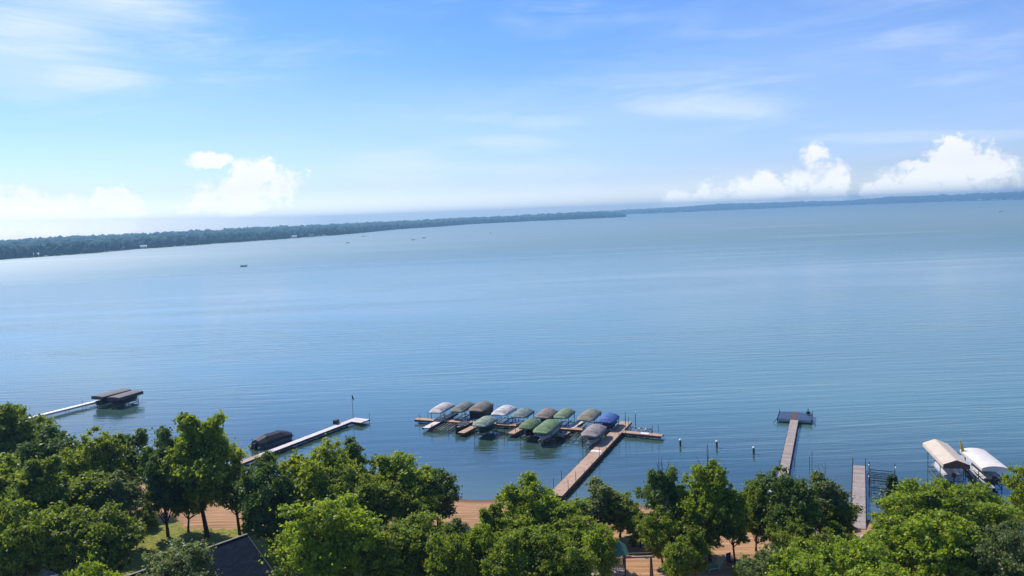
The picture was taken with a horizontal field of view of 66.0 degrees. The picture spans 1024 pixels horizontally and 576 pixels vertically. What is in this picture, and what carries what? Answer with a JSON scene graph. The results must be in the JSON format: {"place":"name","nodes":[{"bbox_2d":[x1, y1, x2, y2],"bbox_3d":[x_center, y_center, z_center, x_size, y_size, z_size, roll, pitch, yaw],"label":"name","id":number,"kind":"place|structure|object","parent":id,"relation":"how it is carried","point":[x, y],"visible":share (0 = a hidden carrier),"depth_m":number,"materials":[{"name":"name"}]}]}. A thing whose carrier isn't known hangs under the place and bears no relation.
{"place":"outdoors","nodes":[
{"label":"outdoors","id":0,"kind":"place"},
{"bbox_2d":[0,217,614,259],"bbox_3d":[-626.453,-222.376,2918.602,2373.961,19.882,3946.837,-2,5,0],"label":"hills","id":1,"kind":"structure","parent":0,"point":[230,242],"depth_m":1443.93,"materials":[{"name":"plant"}]},
{"bbox_2d":[0,211,625,258],"bbox_3d":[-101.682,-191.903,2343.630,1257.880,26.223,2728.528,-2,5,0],"label":"shoreline wood","id":2,"kind":"object","parent":1,"relation":"on","point":[21,251],"visible":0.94,"depth_m":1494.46,"materials":[{"name":"plant"}]},
{"bbox_2d":[37,483,914,575],"bbox_3d":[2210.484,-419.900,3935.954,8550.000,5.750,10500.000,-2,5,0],"label":"ground","id":3,"kind":"structure","parent":0,"point":[222,523],"depth_m":81.00,"materials":[{"name":"sand"}]},
{"bbox_2d":[0,451,25,518],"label":"oak tree","id":4,"kind":"object","parent":3,"relation":"on","point":[8,465],"visible":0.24,"depth_m":79.07,"materials":[{"name":"green plant"}]},
{"bbox_2d":[0,487,59,575],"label":"oak tree","id":5,"kind":"object","parent":3,"relation":"on","point":[20,549],"visible":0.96,"depth_m":67.59,"materials":[{"name":"green plant"}]},
{"bbox_2d":[0,401,60,469],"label":"oak tree","id":6,"kind":"object","parent":3,"relation":"on","point":[16,425],"visible":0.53,"depth_m":94.81,"materials":[{"name":"green plant"}]},
{"bbox_2d":[0,454,68,520],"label":"oak tree","id":7,"kind":"object","parent":3,"relation":"on","point":[34,481],"visible":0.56,"depth_m":75.66,"materials":[{"name":"green plant"}]},
{"bbox_2d":[5,422,90,485],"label":"oak tree","id":8,"kind":"object","parent":3,"relation":"on","point":[52,438],"visible":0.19,"depth_m":88.42,"materials":[{"name":"green plant"}]},
{"bbox_2d":[31,500,98,575],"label":"oak tree","id":9,"kind":"object","parent":3,"relation":"on","point":[60,558],"visible":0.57,"depth_m":69.00,"materials":[{"name":"green plant"}]},
{"bbox_2d":[33,466,120,520],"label":"oak tree","id":10,"kind":"object","parent":3,"relation":"on","point":[82,488],"visible":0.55,"depth_m":77.45,"materials":[{"name":"green plant"}]},
{"bbox_2d":[63,552,120,575],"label":"oak tree","id":11,"kind":"object","parent":3,"relation":"on","point":[92,568],"visible":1,"depth_m":60.76,"materials":[{"name":"green plant"}]},
{"bbox_2d":[50,424,135,482],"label":"oak tree","id":12,"kind":"object","parent":3,"relation":"on","point":[109,458],"visible":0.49,"depth_m":86.88,"materials":[{"name":"green plant"}]},
{"bbox_2d":[60,500,147,572],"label":"oak tree","id":13,"kind":"object","parent":3,"relation":"on","point":[112,538],"visible":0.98,"depth_m":68.53,"materials":[{"name":"green plant"}]},
{"bbox_2d":[90,469,153,522],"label":"oak tree","id":14,"kind":"object","parent":3,"relation":"on","point":[125,489],"visible":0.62,"depth_m":78.68,"materials":[{"name":"green plant"}]},
{"bbox_2d":[111,427,152,509],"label":"oak tree","id":15,"kind":"object","parent":3,"relation":"on","point":[140,437],"visible":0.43,"depth_m":91.47,"materials":[{"name":"green plant"}]},
{"bbox_2d":[135,507,159,528],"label":"shrub","id":16,"kind":"object","parent":3,"relation":"on","point":[149,521],"visible":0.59,"depth_m":85.19,"materials":[{"name":"green plant"}]},
{"bbox_2d":[133,425,184,536],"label":"oak tree","id":17,"kind":"object","parent":3,"relation":"on","point":[161,493],"visible":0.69,"depth_m":81.45,"materials":[{"name":"green plant"}]},
{"bbox_2d":[134,534,222,575],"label":"oak tree","id":18,"kind":"object","parent":3,"relation":"on","point":[179,557],"visible":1,"depth_m":62.71,"materials":[{"name":"green plant"}]},
{"bbox_2d":[165,482,206,531],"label":"oak tree","id":19,"kind":"object","parent":3,"relation":"on","point":[193,507],"visible":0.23,"depth_m":83.28,"materials":[{"name":"green plant"}]},
{"bbox_2d":[125,533,275,575],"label":"house","id":20,"kind":"structure","parent":3,"relation":"on","point":[240,555],"depth_m":70.77,"materials":[{"name":"grey"}]},
{"bbox_2d":[156,409,249,537],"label":"oak tree","id":21,"kind":"object","parent":3,"relation":"on","point":[200,452],"visible":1,"depth_m":80.49,"materials":[{"name":"green plant"}]},
{"bbox_2d":[215,457,244,534],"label":"oak tree","id":22,"kind":"object","parent":3,"relation":"on","point":[234,499],"visible":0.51,"depth_m":81.94,"materials":[{"name":"green plant"}]},
{"bbox_2d":[232,450,298,552],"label":"oak tree","id":23,"kind":"object","parent":3,"relation":"on","point":[261,484],"visible":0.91,"depth_m":75.36,"materials":[{"name":"green plant"}]},
{"bbox_2d":[254,499,293,549],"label":"oak tree","id":24,"kind":"object","parent":3,"relation":"on","point":[269,534],"visible":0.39,"depth_m":75.45,"materials":[{"name":"green plant"}]},
{"bbox_2d":[278,469,307,527],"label":"oak tree","id":25,"kind":"object","parent":3,"relation":"on","point":[287,496],"visible":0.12,"depth_m":77.23,"materials":[{"name":"green plant"}]},
{"bbox_2d":[258,488,385,575],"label":"oak tree","id":26,"kind":"object","parent":3,"relation":"on","point":[328,538],"visible":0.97,"depth_m":62.74,"materials":[{"name":"green plant"}]},
{"bbox_2d":[277,430,371,515],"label":"oak tree","id":27,"kind":"object","parent":3,"relation":"on","point":[312,465],"visible":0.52,"depth_m":77.90,"materials":[{"name":"green plant"}]},
{"bbox_2d":[308,455,380,516],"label":"oak tree","id":28,"kind":"object","parent":3,"relation":"on","point":[368,482],"visible":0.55,"depth_m":75.96,"materials":[{"name":"green plant"}]},
{"bbox_2d":[342,436,380,479],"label":"oak tree","id":29,"kind":"object","parent":3,"relation":"on","point":[354,448],"visible":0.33,"depth_m":83.11,"materials":[{"name":"green plant"}]},
{"bbox_2d":[366,475,410,531],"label":"oak tree","id":30,"kind":"object","parent":3,"relation":"on","point":[386,508],"visible":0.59,"depth_m":77.92,"materials":[{"name":"green plant"}]},
{"bbox_2d":[358,519,428,575],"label":"oak tree","id":31,"kind":"object","parent":3,"relation":"on","point":[393,553],"visible":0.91,"depth_m":64.23,"materials":[{"name":"green plant"}]},
{"bbox_2d":[374,449,437,521],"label":"oak tree","id":32,"kind":"object","parent":3,"relation":"on","point":[395,466],"visible":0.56,"depth_m":80.85,"materials":[{"name":"green plant"}]},
{"bbox_2d":[391,481,446,526],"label":"oak tree","id":33,"kind":"object","parent":3,"relation":"on","point":[432,496],"visible":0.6,"depth_m":78.93,"materials":[{"name":"green plant"}]},
{"bbox_2d":[390,502,463,575],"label":"oak tree","id":34,"kind":"object","parent":3,"relation":"on","point":[413,519],"visible":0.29,"depth_m":67.48,"materials":[{"name":"green plant"}]},
{"bbox_2d":[418,465,462,527],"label":"oak tree","id":35,"kind":"object","parent":3,"relation":"on","point":[445,483],"visible":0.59,"depth_m":81.78,"materials":[{"name":"green plant"}]},
{"bbox_2d":[422,529,477,575],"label":"oak tree","id":36,"kind":"object","parent":3,"relation":"on","point":[449,555],"visible":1,"depth_m":62.53,"materials":[{"name":"green plant"}]},
{"bbox_2d":[444,515,472,551],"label":"oak tree","id":37,"kind":"object","parent":3,"relation":"on","point":[456,522],"visible":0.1,"depth_m":68.08,"materials":[{"name":"green plant"}]},
{"bbox_2d":[461,517,502,575],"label":"oak tree","id":38,"kind":"object","parent":3,"relation":"on","point":[479,542],"visible":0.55,"depth_m":66.27,"materials":[{"name":"green plant"}]},
{"bbox_2d":[472,501,514,538],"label":"oak tree","id":39,"kind":"object","parent":3,"relation":"on","point":[492,515],"visible":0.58,"depth_m":69.26,"materials":[{"name":"green plant"}]},
{"bbox_2d":[478,532,533,575],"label":"oak tree","id":40,"kind":"object","parent":3,"relation":"on","point":[507,556],"visible":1,"depth_m":61.49,"materials":[{"name":"green plant"}]},
{"bbox_2d":[492,515,548,574],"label":"oak tree","id":41,"kind":"object","parent":3,"relation":"on","point":[525,529],"visible":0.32,"depth_m":64.73,"materials":[{"name":"green plant"}]},
{"bbox_2d":[493,471,560,530],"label":"oak tree","id":42,"kind":"object","parent":3,"relation":"on","point":[532,498],"visible":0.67,"depth_m":74.81,"materials":[{"name":"green plant"}]},
{"bbox_2d":[521,521,578,575],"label":"oak tree","id":43,"kind":"object","parent":3,"relation":"on","point":[549,552],"visible":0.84,"depth_m":63.58,"materials":[{"name":"green plant"}]},
{"bbox_2d":[522,492,591,546],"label":"oak tree","id":44,"kind":"object","parent":3,"relation":"on","point":[556,512],"visible":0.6,"depth_m":73.16,"materials":[{"name":"green plant"}]},
{"bbox_2d":[547,539,600,575],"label":"oak tree","id":45,"kind":"object","parent":3,"relation":"on","point":[580,563],"visible":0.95,"depth_m":62.56,"materials":[{"name":"green plant"}]},
{"bbox_2d":[549,508,614,552],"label":"oak tree","id":46,"kind":"object","parent":3,"relation":"on","point":[580,531],"visible":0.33,"depth_m":71.32,"materials":[{"name":"green plant"}]},
{"bbox_2d":[581,524,619,575],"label":"oak tree","id":47,"kind":"object","parent":3,"relation":"on","point":[602,542],"visible":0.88,"depth_m":66.09,"materials":[{"name":"green plant"}]},
{"bbox_2d":[574,474,629,524],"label":"oak tree","id":48,"kind":"object","parent":3,"relation":"on","point":[599,491],"visible":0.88,"depth_m":77.16,"materials":[{"name":"green plant"}]},
{"bbox_2d":[600,488,643,537],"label":"oak tree","id":49,"kind":"object","parent":3,"relation":"on","point":[620,519],"visible":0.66,"depth_m":77.62,"materials":[{"name":"green plant"}]},
{"bbox_2d":[608,538,653,575],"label":"play set","id":50,"kind":"object","parent":3,"relation":"on","point":[619,569],"visible":0.73,"depth_m":67.31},
{"bbox_2d":[623,511,650,547],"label":"oak tree","id":51,"kind":"object","parent":3,"relation":"on","point":[631,523],"visible":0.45,"depth_m":75.71,"materials":[{"name":"green plant"}]},
{"bbox_2d":[633,457,684,556],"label":"oak tree","id":52,"kind":"object","parent":3,"relation":"on","point":[660,485],"visible":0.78,"depth_m":72.77,"materials":[{"name":"green plant"}]},
{"bbox_2d":[634,499,683,562],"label":"oak tree","id":53,"kind":"object","parent":3,"relation":"on","point":[660,528],"visible":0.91,"depth_m":70.78,"materials":[{"name":"green plant"}]},
{"bbox_2d":[659,534,697,575],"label":"oak tree","id":54,"kind":"object","parent":3,"relation":"on","point":[679,555],"visible":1,"depth_m":64.38,"materials":[{"name":"green plant"}]},
{"bbox_2d":[685,528,712,575],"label":"oak tree","id":55,"kind":"object","parent":3,"relation":"on","point":[696,541],"visible":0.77,"depth_m":66.26,"materials":[{"name":"green plant"}]},
{"bbox_2d":[673,498,730,554],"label":"oak tree","id":56,"kind":"object","parent":3,"relation":"on","point":[696,521],"visible":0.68,"depth_m":70.17,"materials":[{"name":"green plant"}]},
{"bbox_2d":[674,444,752,561],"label":"oak tree","id":57,"kind":"object","parent":3,"relation":"on","point":[710,483],"visible":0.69,"depth_m":70.87,"materials":[{"name":"green plant"}]},
{"bbox_2d":[717,488,752,565],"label":"oak tree","id":58,"kind":"object","parent":3,"relation":"on","point":[736,528],"visible":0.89,"depth_m":70.19,"materials":[{"name":"green plant"}]},
{"bbox_2d":[745,482,769,550],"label":"oak tree","id":59,"kind":"object","parent":3,"relation":"on","point":[757,494],"visible":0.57,"depth_m":73.77,"materials":[{"name":"green plant"}]},
{"bbox_2d":[732,542,797,575],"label":"oak tree","id":60,"kind":"object","parent":3,"relation":"on","point":[760,561],"visible":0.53,"depth_m":59.76,"materials":[{"name":"green plant"}]},
{"bbox_2d":[742,465,821,544],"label":"oak tree","id":61,"kind":"object","parent":3,"relation":"on","point":[784,486],"visible":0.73,"depth_m":72.32,"materials":[{"name":"green plant"}]},
{"bbox_2d":[763,517,817,552],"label":"oak tree","id":62,"kind":"object","parent":3,"relation":"on","point":[781,538],"visible":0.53,"depth_m":69.22,"materials":[{"name":"green plant"}]},
{"bbox_2d":[763,496,826,535],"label":"oak tree","id":63,"kind":"object","parent":3,"relation":"on","point":[813,517],"visible":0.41,"depth_m":70.94,"materials":[{"name":"green plant"}]},
{"bbox_2d":[756,534,847,575],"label":"oak tree","id":64,"kind":"object","parent":3,"relation":"on","point":[795,562],"visible":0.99,"depth_m":58.37,"materials":[{"name":"green plant"}]},
{"bbox_2d":[805,526,839,564],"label":"oak tree","id":65,"kind":"object","parent":3,"relation":"on","point":[827,537],"visible":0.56,"depth_m":67.72,"materials":[{"name":"green plant"}]},
{"bbox_2d":[807,465,867,533],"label":"oak tree","id":66,"kind":"object","parent":3,"relation":"on","point":[830,492],"visible":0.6,"depth_m":73.91,"materials":[{"name":"green plant"}]},
{"bbox_2d":[819,520,861,544],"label":"oak tree","id":67,"kind":"object","parent":3,"relation":"on","point":[839,529],"visible":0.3,"depth_m":71.78,"materials":[{"name":"green plant"}]},
{"bbox_2d":[821,498,860,532],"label":"oak tree","id":68,"kind":"object","parent":3,"relation":"on","point":[833,514],"visible":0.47,"depth_m":73.18,"materials":[{"name":"green plant"}]},
{"bbox_2d":[823,530,910,575],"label":"oak tree","id":69,"kind":"object","parent":3,"relation":"on","point":[855,557],"visible":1,"depth_m":59.12,"materials":[{"name":"green plant"}]},
{"bbox_2d":[867,474,902,532],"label":"spruce tree","id":70,"kind":"object","parent":3,"relation":"on","point":[890,479],"visible":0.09,"depth_m":74.37,"materials":[{"name":"green plant"}]},
{"bbox_2d":[863,513,920,575],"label":"oak tree","id":71,"kind":"object","parent":3,"relation":"on","point":[886,528],"visible":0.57,"depth_m":64.47,"materials":[{"name":"green plant"}]},
{"bbox_2d":[864,474,994,529],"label":"oak tree","id":72,"kind":"object","parent":3,"relation":"on","point":[914,496],"visible":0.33,"depth_m":68.30,"materials":[{"name":"green plant"}]},
{"bbox_2d":[898,508,982,575],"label":"oak tree","id":73,"kind":"object","parent":3,"relation":"on","point":[929,556],"visible":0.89,"depth_m":61.38,"materials":[{"name":"green plant"}]},
{"bbox_2d":[916,519,994,575],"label":"oak tree","id":74,"kind":"object","parent":3,"relation":"on","point":[970,563],"visible":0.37,"depth_m":60.22,"materials":[{"name":"green plant"}]},
{"bbox_2d":[934,475,1023,548],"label":"oak tree","id":75,"kind":"object","parent":3,"relation":"on","point":[1006,511],"visible":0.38,"depth_m":68.39,"materials":[{"name":"green plant"}]},
{"bbox_2d":[966,519,1023,575],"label":"oak tree","id":76,"kind":"object","parent":3,"relation":"on","point":[1008,558],"visible":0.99,"depth_m":58.97,"materials":[{"name":"green plant"}]},
{"bbox_2d":[998,462,1023,520],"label":"oak tree","id":77,"kind":"object","parent":3,"relation":"on","point":[1015,483],"visible":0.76,"depth_m":77.67,"materials":[{"name":"green plant"}]},
{"bbox_2d":[0,199,1023,532],"bbox_3d":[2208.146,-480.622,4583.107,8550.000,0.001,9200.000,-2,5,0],"label":"lake water","id":78,"kind":"structure","parent":0,"point":[878,339],"depth_m":216.70,"materials":[{"name":"liquid"}]},
{"bbox_2d":[29,400,96,418],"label":"narrow white dock","id":79,"kind":"object","parent":78,"relation":"in","point":[69,408],"visible":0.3,"depth_m":148.76,"materials":[{"name":"wood"}]},
{"bbox_2d":[91,389,130,404],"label":"roofed boat lift","id":80,"kind":"object","parent":78,"relation":"in","point":[102,396],"visible":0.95,"depth_m":153.12,"materials":[{"name":"plastic"}]},
{"bbox_2d":[107,390,142,406],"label":"roofed boat lift","id":81,"kind":"object","parent":78,"relation":"in","point":[125,395],"visible":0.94,"depth_m":152.32,"materials":[{"name":"plastic"}]},
{"bbox_2d":[250,430,293,449],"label":"pontoon boat","id":82,"kind":"object","parent":78,"relation":"on","point":[275,437],"visible":0.98,"depth_m":120.88,"materials":[{"name":"fabric"}]},
{"bbox_2d":[241,414,369,465],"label":"long white dock","id":83,"kind":"object","parent":78,"relation":"in","point":[358,421],"visible":0.56,"depth_m":123.00,"materials":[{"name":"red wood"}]},
{"bbox_2d":[429,402,454,418],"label":"boat lift","id":84,"kind":"object","parent":78,"relation":"in","point":[442,407],"visible":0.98,"depth_m":131.16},
{"bbox_2d":[450,401,474,420],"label":"boat lift","id":85,"kind":"object","parent":78,"relation":"in","point":[463,407],"visible":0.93,"depth_m":131.13,"materials":[{"name":"fabric"}]},
{"bbox_2d":[469,401,493,419],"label":"boat lift","id":86,"kind":"object","parent":78,"relation":"in","point":[479,410],"visible":0.94,"depth_m":130.73,"materials":[{"name":"fabric"}]},
{"bbox_2d":[472,416,497,436],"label":"boat lift","id":87,"kind":"object","parent":78,"relation":"in","point":[485,421],"visible":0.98,"depth_m":121.60,"materials":[{"name":"fabric"}]},
{"bbox_2d":[491,405,516,422],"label":"boat lift","id":88,"kind":"object","parent":78,"relation":"in","point":[505,410],"visible":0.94,"depth_m":127.97,"materials":[{"name":"fabric"}]},
{"bbox_2d":[511,408,534,423],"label":"boat lift","id":89,"kind":"object","parent":78,"relation":"in","point":[523,413],"visible":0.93,"depth_m":125.82,"materials":[{"name":"fabric"}]},
{"bbox_2d":[518,418,541,438],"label":"boat lift","id":90,"kind":"object","parent":78,"relation":"in","point":[530,423],"visible":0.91,"depth_m":119.03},
{"bbox_2d":[414,412,663,498],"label":"communal dock","id":91,"kind":"object","parent":78,"relation":"in","point":[571,479],"visible":0.78,"depth_m":117.63,"materials":[{"name":"red wood"}]},
{"bbox_2d":[535,408,557,419],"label":"boat lift","id":92,"kind":"object","parent":78,"relation":"in","point":[547,413],"visible":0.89,"depth_m":124.68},
{"bbox_2d":[532,419,561,441],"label":"boat lift","id":93,"kind":"object","parent":78,"relation":"in","point":[547,426],"visible":0.99,"depth_m":117.01,"materials":[{"name":"fabric"}]},
{"bbox_2d":[553,408,575,426],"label":"boat lift","id":94,"kind":"object","parent":78,"relation":"in","point":[566,413],"visible":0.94,"depth_m":124.36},
{"bbox_2d":[576,409,601,427],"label":"boat lift","id":95,"kind":"object","parent":78,"relation":"in","point":[587,416],"visible":0.96,"depth_m":122.72,"materials":[{"name":"fabric"}]},
{"bbox_2d":[581,424,606,446],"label":"boat lift","id":96,"kind":"object","parent":78,"relation":"in","point":[595,430],"visible":0.95,"depth_m":113.96,"materials":[{"name":"fabric"}]},
{"bbox_2d":[596,412,619,431],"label":"boat lift","id":97,"kind":"object","parent":78,"relation":"in","point":[609,417],"visible":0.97,"depth_m":120.69,"materials":[{"name":"fabric"}]},
{"bbox_2d":[777,419,798,476],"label":"weathered pier","id":98,"kind":"structure","parent":78,"relation":"in","point":[787,454],"depth_m":108.78,"materials":[{"name":"wood"}]},
{"bbox_2d":[773,409,815,425],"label":"swim platform","id":99,"kind":"structure","parent":78,"relation":"on","point":[788,416],"depth_m":123.53,"materials":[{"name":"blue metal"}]},
{"bbox_2d":[851,457,866,529],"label":"plank dock","id":100,"kind":"object","parent":78,"relation":"in","point":[858,488],"visible":0.82,"depth_m":90.91,"materials":[{"name":"grey wood"}]},
{"bbox_2d":[868,462,895,494],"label":"ladder lift","id":101,"kind":"object","parent":78,"relation":"in","point":[870,475],"visible":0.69,"depth_m":95.92,"materials":[{"name":"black metal"}]},
{"bbox_2d":[923,439,969,483],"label":"roofed boat lift","id":102,"kind":"object","parent":78,"relation":"in","point":[944,455],"visible":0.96,"depth_m":94.87,"materials":[{"name":"metal"}]},
{"bbox_2d":[934,460,962,483],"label":"lifted boat","id":103,"kind":"object","parent":102,"relation":"on","point":[950,474],"visible":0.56,"depth_m":93.69,"materials":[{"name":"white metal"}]},
{"bbox_2d":[960,448,1008,486],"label":"roofed boat lift","id":104,"kind":"object","parent":78,"relation":"in","point":[982,460],"visible":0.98,"depth_m":93.55,"materials":[{"name":"fabric"}]},
{"bbox_2d":[971,463,1002,485],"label":"lifted boat","id":105,"kind":"object","parent":104,"relation":"on","point":[992,477],"visible":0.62,"depth_m":92.27,"materials":[{"name":"plastic"}]},
{"bbox_2d":[0,0,1023,239],"label":"sky","id":106,"kind":"structure","parent":0,"point":[120,117],"materials":[{"name":"blue"}]},
{"bbox_2d":[625,198,1023,214],"bbox_3d":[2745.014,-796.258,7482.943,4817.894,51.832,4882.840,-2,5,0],"label":"hills beyond","id":107,"kind":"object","parent":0,"point":[927,201],"visible":0.21,"depth_m":6087.85,"materials":[{"name":"plant"}]},
{"bbox_2d":[568,191,1023,213],"bbox_3d":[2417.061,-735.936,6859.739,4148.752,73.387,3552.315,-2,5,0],"label":"distant wood","id":108,"kind":"object","parent":107,"relation":"on","point":[1015,195],"visible":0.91,"depth_m":6564.57,"materials":[{"name":"plant"}]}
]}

